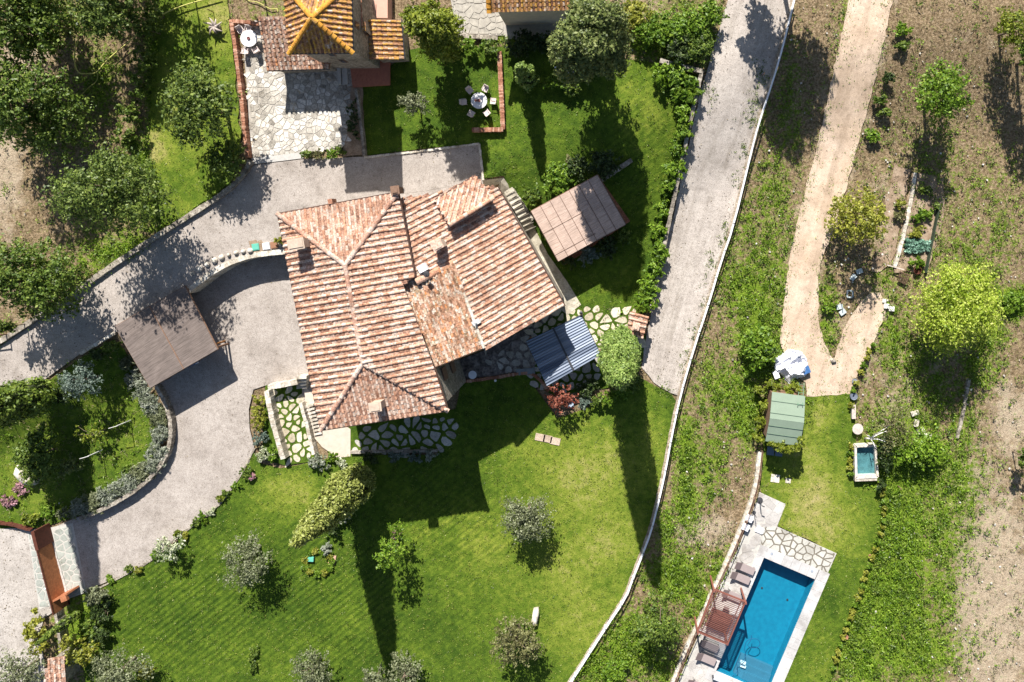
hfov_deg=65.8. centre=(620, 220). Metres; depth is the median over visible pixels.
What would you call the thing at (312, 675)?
olive tree
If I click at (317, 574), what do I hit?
cushion plant
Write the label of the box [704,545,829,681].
swimming pool
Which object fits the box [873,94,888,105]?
shrub
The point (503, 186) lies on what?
stone path
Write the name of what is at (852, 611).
border plant
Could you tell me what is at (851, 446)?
border plant
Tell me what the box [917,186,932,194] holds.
shrub
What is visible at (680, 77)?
bush
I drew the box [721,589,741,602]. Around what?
sun lounger
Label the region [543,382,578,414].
red leaved tree
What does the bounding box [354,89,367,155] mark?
garden wall
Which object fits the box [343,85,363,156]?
flower bed soil
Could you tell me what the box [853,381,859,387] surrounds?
border plant
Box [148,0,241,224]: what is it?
lawn
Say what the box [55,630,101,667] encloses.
shrub
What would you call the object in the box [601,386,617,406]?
hedge bush
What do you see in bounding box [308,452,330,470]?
shrub
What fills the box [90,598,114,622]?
shrub
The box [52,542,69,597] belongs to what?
gate rail kerb
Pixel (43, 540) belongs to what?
sliding gate
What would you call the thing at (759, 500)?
pool shower
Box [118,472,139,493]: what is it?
lavender clump
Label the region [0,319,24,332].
shrub
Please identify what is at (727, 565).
rail fence
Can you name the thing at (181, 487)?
gravel courtyard
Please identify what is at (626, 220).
brick floor
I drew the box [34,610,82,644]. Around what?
cypress tree
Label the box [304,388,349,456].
stone path
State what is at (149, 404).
lavender clump
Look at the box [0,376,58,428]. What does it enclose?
hedge
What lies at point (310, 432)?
garden wall
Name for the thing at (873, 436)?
dead tree
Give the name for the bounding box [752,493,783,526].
deck paving
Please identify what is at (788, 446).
ivy clump
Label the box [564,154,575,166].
shrub
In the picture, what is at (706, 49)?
hedge bush
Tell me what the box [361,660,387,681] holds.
olive tree
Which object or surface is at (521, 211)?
step risers
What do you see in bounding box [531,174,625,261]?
reed pergola
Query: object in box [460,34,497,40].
terrace wall
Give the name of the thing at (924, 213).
shrub
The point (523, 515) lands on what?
olive tree
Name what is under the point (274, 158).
grey kerb strip
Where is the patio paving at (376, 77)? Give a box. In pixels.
[350,68,381,81]
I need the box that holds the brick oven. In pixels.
[628,311,648,338]
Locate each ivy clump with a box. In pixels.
[751,430,764,443]
[753,385,764,394]
[754,413,765,429]
[759,399,767,411]
[762,379,773,390]
[767,441,777,449]
[768,383,783,391]
[773,439,786,453]
[783,444,794,453]
[784,385,793,393]
[788,381,801,392]
[790,441,805,451]
[797,432,804,443]
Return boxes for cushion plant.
[300,563,308,570]
[301,557,308,564]
[304,550,311,557]
[306,568,313,574]
[312,547,318,554]
[313,570,320,577]
[321,569,328,577]
[325,552,333,559]
[327,558,335,566]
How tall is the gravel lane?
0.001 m
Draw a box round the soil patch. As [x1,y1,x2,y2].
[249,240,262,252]
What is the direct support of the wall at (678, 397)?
on the ground at (940, 22)
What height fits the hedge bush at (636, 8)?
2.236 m
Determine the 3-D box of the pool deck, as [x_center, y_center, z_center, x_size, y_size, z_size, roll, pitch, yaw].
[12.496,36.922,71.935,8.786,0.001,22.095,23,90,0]
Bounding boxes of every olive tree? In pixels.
[0,645,46,681]
[56,359,103,400]
[87,642,154,681]
[215,526,274,592]
[289,645,332,681]
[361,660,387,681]
[384,648,424,681]
[397,91,433,115]
[489,615,546,671]
[497,493,556,546]
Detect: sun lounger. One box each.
[695,651,716,665]
[698,638,719,652]
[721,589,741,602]
[730,570,750,584]
[734,562,755,574]
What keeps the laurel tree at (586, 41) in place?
on the ground at (940, 22)
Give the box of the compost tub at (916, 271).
[913,267,921,273]
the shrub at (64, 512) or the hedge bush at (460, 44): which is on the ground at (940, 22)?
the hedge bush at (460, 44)
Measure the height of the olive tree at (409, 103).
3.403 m
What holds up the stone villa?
on the ground at (940, 22)
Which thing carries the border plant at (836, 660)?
on the lawn at (856, 525)
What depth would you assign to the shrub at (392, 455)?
71.53 m
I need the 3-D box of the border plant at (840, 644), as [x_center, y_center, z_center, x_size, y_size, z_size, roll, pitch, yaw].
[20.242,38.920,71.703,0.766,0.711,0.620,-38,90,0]
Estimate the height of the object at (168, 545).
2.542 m
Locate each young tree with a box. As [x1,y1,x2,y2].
[57,455,85,480]
[372,518,411,572]
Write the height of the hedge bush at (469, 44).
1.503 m
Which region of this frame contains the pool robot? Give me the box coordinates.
[732,635,759,675]
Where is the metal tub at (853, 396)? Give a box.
[850,393,857,399]
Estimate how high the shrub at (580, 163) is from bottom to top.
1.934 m
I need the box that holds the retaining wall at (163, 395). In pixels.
[79,384,176,520]
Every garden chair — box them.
[235,25,243,33]
[241,48,249,54]
[244,24,252,30]
[252,46,260,53]
[459,99,466,104]
[465,85,473,94]
[467,110,475,116]
[481,84,488,92]
[483,109,490,116]
[490,98,495,104]
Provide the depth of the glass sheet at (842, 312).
71.86 m
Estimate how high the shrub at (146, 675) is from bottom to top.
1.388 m
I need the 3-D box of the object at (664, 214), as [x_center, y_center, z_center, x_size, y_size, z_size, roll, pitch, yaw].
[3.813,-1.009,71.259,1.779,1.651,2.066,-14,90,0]
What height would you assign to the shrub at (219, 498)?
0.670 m
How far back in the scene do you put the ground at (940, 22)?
72.06 m
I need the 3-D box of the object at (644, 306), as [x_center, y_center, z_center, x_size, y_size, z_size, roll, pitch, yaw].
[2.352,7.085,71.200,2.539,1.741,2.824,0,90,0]
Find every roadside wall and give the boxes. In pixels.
[650,71,702,311]
[659,58,702,74]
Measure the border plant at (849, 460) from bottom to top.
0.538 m
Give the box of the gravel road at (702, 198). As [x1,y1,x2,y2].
[642,0,789,394]
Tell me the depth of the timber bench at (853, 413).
71.53 m
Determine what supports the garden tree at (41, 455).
on the ground at (940, 22)
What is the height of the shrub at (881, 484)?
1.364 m
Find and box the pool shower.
[756,497,764,506]
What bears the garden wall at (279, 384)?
on the ground at (940, 22)
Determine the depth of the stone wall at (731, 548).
71.65 m
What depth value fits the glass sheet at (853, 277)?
71.86 m
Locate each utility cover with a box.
[251,243,259,250]
[262,242,269,249]
[270,242,277,248]
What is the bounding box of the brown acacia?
[859,395,916,453]
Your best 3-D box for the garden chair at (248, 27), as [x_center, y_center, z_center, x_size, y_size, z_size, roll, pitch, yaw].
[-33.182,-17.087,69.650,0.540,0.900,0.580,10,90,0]
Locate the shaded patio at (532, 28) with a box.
[504,23,558,38]
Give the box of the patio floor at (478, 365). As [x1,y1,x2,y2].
[460,314,552,378]
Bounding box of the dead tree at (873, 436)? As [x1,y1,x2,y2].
[864,426,888,446]
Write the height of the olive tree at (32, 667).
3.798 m
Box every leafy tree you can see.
[0,0,81,65]
[0,48,101,165]
[67,0,157,45]
[155,56,243,151]
[202,135,246,184]
[398,0,465,65]
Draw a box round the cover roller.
[712,674,729,681]
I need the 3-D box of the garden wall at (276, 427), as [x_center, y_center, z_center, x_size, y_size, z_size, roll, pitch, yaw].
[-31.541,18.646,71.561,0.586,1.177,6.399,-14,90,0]
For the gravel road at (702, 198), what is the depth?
71.68 m
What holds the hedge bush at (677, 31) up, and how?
on the ground at (940, 22)
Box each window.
[354,20,359,29]
[441,365,448,380]
[450,361,455,373]
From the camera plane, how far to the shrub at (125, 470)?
71.36 m
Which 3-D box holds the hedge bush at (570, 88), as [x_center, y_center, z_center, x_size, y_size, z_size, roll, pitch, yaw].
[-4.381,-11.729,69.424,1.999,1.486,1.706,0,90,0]
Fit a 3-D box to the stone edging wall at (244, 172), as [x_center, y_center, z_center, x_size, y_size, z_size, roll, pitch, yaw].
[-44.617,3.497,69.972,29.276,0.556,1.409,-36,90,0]
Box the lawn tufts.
[0,0,879,681]
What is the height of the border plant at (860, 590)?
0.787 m
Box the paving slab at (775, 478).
[771,474,779,482]
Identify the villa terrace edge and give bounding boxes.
[465,372,549,391]
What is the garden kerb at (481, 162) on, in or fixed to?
on the ground at (940, 22)
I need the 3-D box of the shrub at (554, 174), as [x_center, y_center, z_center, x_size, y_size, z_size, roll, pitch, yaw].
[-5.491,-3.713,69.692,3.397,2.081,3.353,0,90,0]
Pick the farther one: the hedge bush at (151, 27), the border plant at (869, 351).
the border plant at (869, 351)
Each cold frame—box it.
[766,446,774,455]
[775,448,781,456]
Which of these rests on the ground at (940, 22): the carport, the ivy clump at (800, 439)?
the carport
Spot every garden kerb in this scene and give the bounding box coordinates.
[364,143,478,157]
[478,144,484,179]
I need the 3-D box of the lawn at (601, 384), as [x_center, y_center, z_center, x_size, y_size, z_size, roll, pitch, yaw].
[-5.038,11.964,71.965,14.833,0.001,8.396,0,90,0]
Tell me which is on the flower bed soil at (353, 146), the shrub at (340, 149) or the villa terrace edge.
the shrub at (340, 149)
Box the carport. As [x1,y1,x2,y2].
[115,285,228,387]
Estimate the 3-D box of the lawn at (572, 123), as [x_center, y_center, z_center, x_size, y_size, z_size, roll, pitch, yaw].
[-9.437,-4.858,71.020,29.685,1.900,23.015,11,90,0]
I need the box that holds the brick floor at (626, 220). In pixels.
[563,183,629,263]
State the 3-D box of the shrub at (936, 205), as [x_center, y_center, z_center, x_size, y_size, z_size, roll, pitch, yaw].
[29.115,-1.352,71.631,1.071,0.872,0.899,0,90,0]
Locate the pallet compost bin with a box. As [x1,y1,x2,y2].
[897,271,910,284]
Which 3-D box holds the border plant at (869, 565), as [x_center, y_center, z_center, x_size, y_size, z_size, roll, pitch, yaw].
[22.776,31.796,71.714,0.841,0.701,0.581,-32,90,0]
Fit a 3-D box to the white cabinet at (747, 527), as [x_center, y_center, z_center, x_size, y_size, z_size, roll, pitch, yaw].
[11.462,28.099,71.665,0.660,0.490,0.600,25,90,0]
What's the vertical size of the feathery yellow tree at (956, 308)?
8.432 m
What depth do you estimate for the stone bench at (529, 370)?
71.81 m
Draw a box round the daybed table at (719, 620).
[706,607,732,632]
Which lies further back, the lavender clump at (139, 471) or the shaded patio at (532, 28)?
the lavender clump at (139, 471)
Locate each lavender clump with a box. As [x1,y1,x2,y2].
[68,496,90,520]
[80,491,103,514]
[93,483,116,506]
[106,478,129,497]
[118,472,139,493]
[119,354,135,370]
[124,365,143,390]
[128,461,155,482]
[131,379,153,402]
[138,394,160,414]
[139,450,166,474]
[145,404,167,427]
[146,440,170,460]
[150,423,168,443]
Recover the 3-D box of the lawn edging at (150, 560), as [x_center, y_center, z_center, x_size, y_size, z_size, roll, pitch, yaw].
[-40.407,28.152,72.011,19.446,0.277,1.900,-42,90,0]
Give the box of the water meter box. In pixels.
[308,556,313,561]
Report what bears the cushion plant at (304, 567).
on the ground at (940, 22)
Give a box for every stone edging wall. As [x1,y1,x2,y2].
[0,160,253,344]
[79,332,115,354]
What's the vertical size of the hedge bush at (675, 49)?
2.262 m
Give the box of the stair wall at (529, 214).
[512,188,533,221]
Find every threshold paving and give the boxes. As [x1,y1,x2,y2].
[29,534,49,605]
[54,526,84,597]
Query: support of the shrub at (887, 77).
on the ground at (940, 22)
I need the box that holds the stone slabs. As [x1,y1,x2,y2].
[535,433,560,444]
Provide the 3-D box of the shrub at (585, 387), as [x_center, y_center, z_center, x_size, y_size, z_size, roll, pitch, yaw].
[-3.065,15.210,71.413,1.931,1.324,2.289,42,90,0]
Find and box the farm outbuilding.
[486,0,571,24]
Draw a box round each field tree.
[823,181,889,249]
[902,56,974,133]
[992,3,1023,61]
[1012,447,1023,468]
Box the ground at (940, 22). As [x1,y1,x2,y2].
[0,0,1023,681]
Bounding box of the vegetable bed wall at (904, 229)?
[893,172,916,266]
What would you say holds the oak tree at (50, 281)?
on the ground at (940, 22)
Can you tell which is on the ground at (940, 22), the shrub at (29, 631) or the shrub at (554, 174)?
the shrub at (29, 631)
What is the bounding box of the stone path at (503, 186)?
[412,178,529,355]
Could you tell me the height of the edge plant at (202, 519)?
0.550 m
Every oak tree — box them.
[0,233,94,323]
[36,138,180,242]
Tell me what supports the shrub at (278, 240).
on the gravel driveway
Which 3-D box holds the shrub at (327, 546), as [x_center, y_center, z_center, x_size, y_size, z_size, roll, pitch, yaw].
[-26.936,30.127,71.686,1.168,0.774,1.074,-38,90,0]
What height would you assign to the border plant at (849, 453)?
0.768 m
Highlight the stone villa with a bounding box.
[275,175,565,431]
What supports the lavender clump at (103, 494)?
on the ground at (940, 22)
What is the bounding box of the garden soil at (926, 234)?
[894,173,944,272]
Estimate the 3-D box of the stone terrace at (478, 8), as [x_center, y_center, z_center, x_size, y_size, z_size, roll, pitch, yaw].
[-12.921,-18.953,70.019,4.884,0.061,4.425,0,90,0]
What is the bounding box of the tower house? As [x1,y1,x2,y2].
[258,0,408,72]
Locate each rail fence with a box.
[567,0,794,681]
[675,453,762,681]
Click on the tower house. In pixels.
(301, 36)
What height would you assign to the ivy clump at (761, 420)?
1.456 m
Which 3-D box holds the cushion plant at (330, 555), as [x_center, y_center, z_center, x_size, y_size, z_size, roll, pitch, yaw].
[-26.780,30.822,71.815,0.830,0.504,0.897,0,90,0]
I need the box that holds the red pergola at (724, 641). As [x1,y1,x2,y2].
[694,575,746,644]
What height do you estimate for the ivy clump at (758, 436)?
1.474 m
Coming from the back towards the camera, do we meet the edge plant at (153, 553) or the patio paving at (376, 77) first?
the edge plant at (153, 553)
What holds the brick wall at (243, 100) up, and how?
on the ground at (940, 22)
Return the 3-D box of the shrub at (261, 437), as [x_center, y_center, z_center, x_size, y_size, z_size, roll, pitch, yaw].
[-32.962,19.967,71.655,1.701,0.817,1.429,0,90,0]
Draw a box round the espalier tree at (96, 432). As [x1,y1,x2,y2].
[73,422,109,447]
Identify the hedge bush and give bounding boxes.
[110,122,135,149]
[114,100,141,123]
[125,69,156,99]
[127,45,161,73]
[133,18,164,45]
[141,1,164,22]
[449,40,462,51]
[461,35,488,57]
[480,38,497,54]
[502,28,543,58]
[533,30,554,53]
[542,71,566,88]
[560,81,581,96]
[578,397,591,409]
[589,391,604,407]
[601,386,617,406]
[612,387,631,400]
[620,0,655,33]
[627,376,644,393]
[632,10,676,49]
[659,15,690,48]
[665,33,690,63]
[674,7,710,40]
[682,27,715,63]
[697,0,729,26]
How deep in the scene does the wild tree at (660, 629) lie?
69.11 m
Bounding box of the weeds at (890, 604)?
[0,0,1023,681]
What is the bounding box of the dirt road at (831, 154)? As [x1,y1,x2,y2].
[780,0,891,396]
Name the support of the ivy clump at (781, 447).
attached to the garden shed
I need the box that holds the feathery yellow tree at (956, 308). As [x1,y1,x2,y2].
[904,255,1007,364]
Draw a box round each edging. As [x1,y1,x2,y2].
[98,448,255,587]
[910,410,931,436]
[924,204,940,272]
[955,378,970,437]
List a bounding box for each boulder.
[13,465,39,485]
[196,265,203,271]
[211,257,217,263]
[531,607,538,624]
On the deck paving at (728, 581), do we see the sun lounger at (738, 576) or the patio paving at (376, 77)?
the sun lounger at (738, 576)
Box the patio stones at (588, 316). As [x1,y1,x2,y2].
[524,305,646,348]
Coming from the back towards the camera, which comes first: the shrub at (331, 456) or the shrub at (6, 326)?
the shrub at (331, 456)
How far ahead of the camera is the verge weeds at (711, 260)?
71.85 m
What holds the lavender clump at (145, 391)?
on the ground at (940, 22)
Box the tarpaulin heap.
[772,349,810,383]
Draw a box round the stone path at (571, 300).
[513,197,580,314]
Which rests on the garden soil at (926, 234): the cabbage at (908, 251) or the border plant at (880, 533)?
the cabbage at (908, 251)
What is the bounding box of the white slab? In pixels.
[755,526,763,533]
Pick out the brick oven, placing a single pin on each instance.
(637, 323)
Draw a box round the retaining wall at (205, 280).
[188,249,284,292]
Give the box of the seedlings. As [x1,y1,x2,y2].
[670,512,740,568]
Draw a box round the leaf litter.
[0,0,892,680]
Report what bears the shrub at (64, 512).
on the lawn at (35, 496)
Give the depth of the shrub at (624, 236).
71.18 m
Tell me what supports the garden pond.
on the lawn at (856, 525)
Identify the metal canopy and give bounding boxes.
[526,311,600,385]
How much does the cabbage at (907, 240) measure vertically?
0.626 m
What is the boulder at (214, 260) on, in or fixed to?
on the gravel driveway
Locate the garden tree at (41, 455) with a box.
[9,420,66,491]
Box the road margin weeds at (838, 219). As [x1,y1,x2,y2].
[779,0,891,396]
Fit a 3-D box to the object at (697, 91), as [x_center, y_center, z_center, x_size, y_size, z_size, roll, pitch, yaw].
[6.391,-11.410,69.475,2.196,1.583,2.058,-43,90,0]
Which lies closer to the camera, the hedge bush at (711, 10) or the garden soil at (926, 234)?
the hedge bush at (711, 10)
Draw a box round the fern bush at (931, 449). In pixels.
[892,423,951,470]
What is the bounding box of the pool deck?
[678,492,836,681]
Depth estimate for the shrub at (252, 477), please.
71.59 m
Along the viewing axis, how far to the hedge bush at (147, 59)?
68.30 m
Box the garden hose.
[74,0,202,101]
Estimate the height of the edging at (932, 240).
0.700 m
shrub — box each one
[0,319,24,332]
[0,494,17,507]
[11,482,29,496]
[20,512,40,525]
[22,606,50,656]
[40,503,54,518]
[52,387,72,404]
[55,506,75,519]
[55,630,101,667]
[80,617,106,640]
[83,585,109,606]
[87,625,110,647]
[88,347,109,360]
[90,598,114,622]
[102,340,122,351]
[121,462,132,474]
[133,566,142,573]
[137,661,157,681]
[182,531,187,542]
[206,507,215,515]
[215,495,224,502]
[238,463,252,479]
[247,645,258,673]
[248,472,255,480]
[250,395,268,431]
[252,430,269,445]
[254,446,273,461]
[268,444,277,463]
[273,236,282,243]
[299,149,311,158]
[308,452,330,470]
[309,148,323,159]
[320,541,332,555]
[326,147,339,159]
[326,451,338,462]
[328,526,338,536]
[334,144,346,154]
[335,457,347,469]
[346,98,359,140]
[362,451,377,464]
[388,451,404,462]
[406,450,422,462]
[425,448,438,462]
[518,182,541,206]
[540,161,577,195]
[561,256,575,270]
[562,154,592,181]
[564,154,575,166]
[572,376,599,398]
[577,246,601,267]
[588,149,623,181]
[596,234,617,260]
[597,659,629,681]
[616,228,631,245]
[740,365,752,377]
[821,301,837,313]
[864,127,882,142]
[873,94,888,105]
[876,106,891,116]
[876,434,895,473]
[876,478,886,492]
[882,71,895,84]
[892,20,913,36]
[893,40,909,51]
[893,211,905,222]
[895,199,907,210]
[907,256,925,268]
[909,225,926,238]
[910,207,933,224]
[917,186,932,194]
[932,202,942,209]
[995,290,1023,313]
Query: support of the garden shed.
on the ground at (940, 22)
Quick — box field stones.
[9,5,1023,680]
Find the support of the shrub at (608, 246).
on the lawn at (572, 123)
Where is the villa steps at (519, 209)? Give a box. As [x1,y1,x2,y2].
[504,187,533,230]
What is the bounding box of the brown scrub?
[0,0,1023,681]
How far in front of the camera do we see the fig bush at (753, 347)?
70.16 m
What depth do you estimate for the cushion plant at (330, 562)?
71.70 m
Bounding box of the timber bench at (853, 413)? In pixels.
[851,405,855,418]
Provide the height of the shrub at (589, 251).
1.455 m
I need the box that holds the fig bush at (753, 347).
[736,323,779,373]
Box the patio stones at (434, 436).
[352,416,458,457]
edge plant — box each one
[106,574,114,584]
[123,564,133,572]
[150,550,161,559]
[173,529,181,536]
[190,516,199,526]
[197,510,207,524]
[221,489,230,497]
[230,481,242,489]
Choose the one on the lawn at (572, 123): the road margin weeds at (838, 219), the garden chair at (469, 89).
the garden chair at (469, 89)
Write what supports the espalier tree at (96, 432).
on the ground at (940, 22)
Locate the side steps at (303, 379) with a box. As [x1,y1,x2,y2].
[297,374,321,434]
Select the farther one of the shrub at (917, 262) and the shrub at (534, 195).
the shrub at (917, 262)
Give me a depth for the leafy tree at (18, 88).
64.87 m
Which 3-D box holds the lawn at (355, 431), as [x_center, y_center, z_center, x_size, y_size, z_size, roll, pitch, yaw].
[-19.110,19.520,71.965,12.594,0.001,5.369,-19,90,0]
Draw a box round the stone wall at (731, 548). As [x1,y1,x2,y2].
[670,450,761,681]
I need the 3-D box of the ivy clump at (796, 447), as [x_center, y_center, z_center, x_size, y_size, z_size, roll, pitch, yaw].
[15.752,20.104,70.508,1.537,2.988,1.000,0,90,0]
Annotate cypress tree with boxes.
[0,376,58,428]
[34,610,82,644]
[287,461,376,550]
[513,61,539,92]
[595,323,641,391]
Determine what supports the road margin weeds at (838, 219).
on the ground at (940, 22)
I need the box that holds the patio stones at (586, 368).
[485,333,600,392]
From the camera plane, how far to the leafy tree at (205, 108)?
64.50 m
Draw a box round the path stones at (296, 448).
[273,386,310,467]
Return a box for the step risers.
[506,192,535,230]
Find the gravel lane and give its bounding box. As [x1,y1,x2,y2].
[0,528,51,681]
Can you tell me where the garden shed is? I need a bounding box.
[762,389,804,444]
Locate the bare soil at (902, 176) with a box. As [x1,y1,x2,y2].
[871,163,910,271]
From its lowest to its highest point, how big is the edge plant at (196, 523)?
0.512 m
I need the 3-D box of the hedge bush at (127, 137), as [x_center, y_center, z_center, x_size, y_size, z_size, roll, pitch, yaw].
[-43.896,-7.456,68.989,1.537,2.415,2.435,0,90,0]
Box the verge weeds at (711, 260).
[655,57,769,393]
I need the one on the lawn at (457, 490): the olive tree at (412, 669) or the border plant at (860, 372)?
the olive tree at (412, 669)
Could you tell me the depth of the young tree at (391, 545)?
68.09 m
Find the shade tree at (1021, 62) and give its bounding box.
[1015,42,1023,73]
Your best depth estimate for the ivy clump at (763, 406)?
70.82 m
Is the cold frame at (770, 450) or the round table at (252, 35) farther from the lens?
the cold frame at (770, 450)
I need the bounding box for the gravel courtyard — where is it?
[55,255,311,589]
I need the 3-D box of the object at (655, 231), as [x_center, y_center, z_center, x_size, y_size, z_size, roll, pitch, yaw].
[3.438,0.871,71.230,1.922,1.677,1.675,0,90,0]
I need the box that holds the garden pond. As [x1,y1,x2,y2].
[853,442,878,480]
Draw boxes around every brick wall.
[229,19,251,157]
[233,19,259,26]
[472,51,505,132]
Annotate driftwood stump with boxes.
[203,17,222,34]
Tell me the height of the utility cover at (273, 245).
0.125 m
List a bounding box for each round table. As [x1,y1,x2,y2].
[240,30,256,46]
[471,92,486,108]
[853,424,862,433]
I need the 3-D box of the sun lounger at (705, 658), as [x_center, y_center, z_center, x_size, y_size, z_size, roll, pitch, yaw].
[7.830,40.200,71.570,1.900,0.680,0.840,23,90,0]
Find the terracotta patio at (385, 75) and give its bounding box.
[350,61,390,87]
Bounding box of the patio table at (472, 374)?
[468,371,476,378]
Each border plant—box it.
[830,664,836,671]
[832,656,839,663]
[835,647,840,656]
[837,642,843,648]
[840,633,846,640]
[842,627,849,632]
[844,618,851,625]
[846,450,853,456]
[846,464,853,470]
[847,457,853,463]
[847,472,854,477]
[847,614,854,620]
[848,402,854,409]
[848,442,853,450]
[849,608,855,614]
[850,386,856,392]
[851,599,858,607]
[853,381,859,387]
[854,593,861,600]
[857,369,864,375]
[858,588,864,593]
[860,361,868,368]
[860,576,867,581]
[860,582,865,589]
[865,562,872,568]
[866,347,871,354]
[868,554,875,561]
[872,546,879,552]
[877,531,884,537]
[881,505,887,510]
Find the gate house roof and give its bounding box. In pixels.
[44,647,80,681]
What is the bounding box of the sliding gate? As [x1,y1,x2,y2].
[31,523,79,614]
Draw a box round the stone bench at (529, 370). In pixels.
[516,367,534,374]
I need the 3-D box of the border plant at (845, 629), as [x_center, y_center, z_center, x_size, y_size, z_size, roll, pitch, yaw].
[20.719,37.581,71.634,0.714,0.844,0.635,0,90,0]
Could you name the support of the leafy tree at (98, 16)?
on the ground at (940, 22)
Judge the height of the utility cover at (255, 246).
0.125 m
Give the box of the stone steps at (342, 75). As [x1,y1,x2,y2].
[337,68,348,84]
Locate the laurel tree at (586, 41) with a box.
[546,0,635,88]
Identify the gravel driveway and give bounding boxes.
[0,145,482,387]
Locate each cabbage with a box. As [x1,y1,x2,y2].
[903,248,911,253]
[904,237,911,243]
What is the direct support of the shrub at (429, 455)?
on the lawn at (457, 490)
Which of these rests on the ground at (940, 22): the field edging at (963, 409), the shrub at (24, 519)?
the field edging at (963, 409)
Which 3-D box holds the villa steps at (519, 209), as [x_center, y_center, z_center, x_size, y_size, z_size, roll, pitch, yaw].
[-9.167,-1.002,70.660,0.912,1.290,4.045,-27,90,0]
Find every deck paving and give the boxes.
[683,533,760,681]
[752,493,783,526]
[759,526,835,572]
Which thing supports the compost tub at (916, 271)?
on the garden soil at (926, 234)
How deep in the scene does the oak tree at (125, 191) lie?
62.52 m
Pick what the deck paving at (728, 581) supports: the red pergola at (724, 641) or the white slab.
the red pergola at (724, 641)
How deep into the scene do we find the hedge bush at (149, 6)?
68.06 m
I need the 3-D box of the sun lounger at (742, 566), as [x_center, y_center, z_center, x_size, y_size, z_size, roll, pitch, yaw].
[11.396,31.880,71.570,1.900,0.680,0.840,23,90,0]
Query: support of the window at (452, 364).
in the stone villa
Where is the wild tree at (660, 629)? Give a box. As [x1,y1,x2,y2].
[629,587,684,660]
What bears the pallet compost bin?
on the ground at (940, 22)
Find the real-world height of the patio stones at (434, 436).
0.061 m
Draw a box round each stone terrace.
[241,20,352,157]
[452,0,503,33]
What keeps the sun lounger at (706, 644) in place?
on the deck paving at (728, 581)
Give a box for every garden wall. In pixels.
[0,520,34,530]
[54,608,68,653]
[264,389,289,459]
[268,379,299,389]
[299,401,318,454]
[350,449,437,453]
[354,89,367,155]
[601,158,632,181]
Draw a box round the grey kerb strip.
[251,153,302,163]
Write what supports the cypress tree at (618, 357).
on the ground at (940, 22)
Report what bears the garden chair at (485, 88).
on the lawn at (572, 123)
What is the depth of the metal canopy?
69.29 m
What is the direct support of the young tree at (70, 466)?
on the lawn at (35, 496)
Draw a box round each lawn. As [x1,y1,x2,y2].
[0,340,160,528]
[85,375,675,681]
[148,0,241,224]
[262,385,314,464]
[349,383,468,454]
[363,46,697,312]
[504,305,645,395]
[760,394,881,681]
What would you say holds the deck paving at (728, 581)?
on the pool deck
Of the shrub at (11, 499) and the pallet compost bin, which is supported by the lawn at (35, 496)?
the shrub at (11, 499)
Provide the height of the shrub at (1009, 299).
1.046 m
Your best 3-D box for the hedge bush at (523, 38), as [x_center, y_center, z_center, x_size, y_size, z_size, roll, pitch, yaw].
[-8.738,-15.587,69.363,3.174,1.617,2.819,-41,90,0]
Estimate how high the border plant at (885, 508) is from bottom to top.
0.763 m
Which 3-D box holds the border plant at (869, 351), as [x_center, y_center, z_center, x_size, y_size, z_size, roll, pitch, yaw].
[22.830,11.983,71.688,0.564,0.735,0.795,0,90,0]

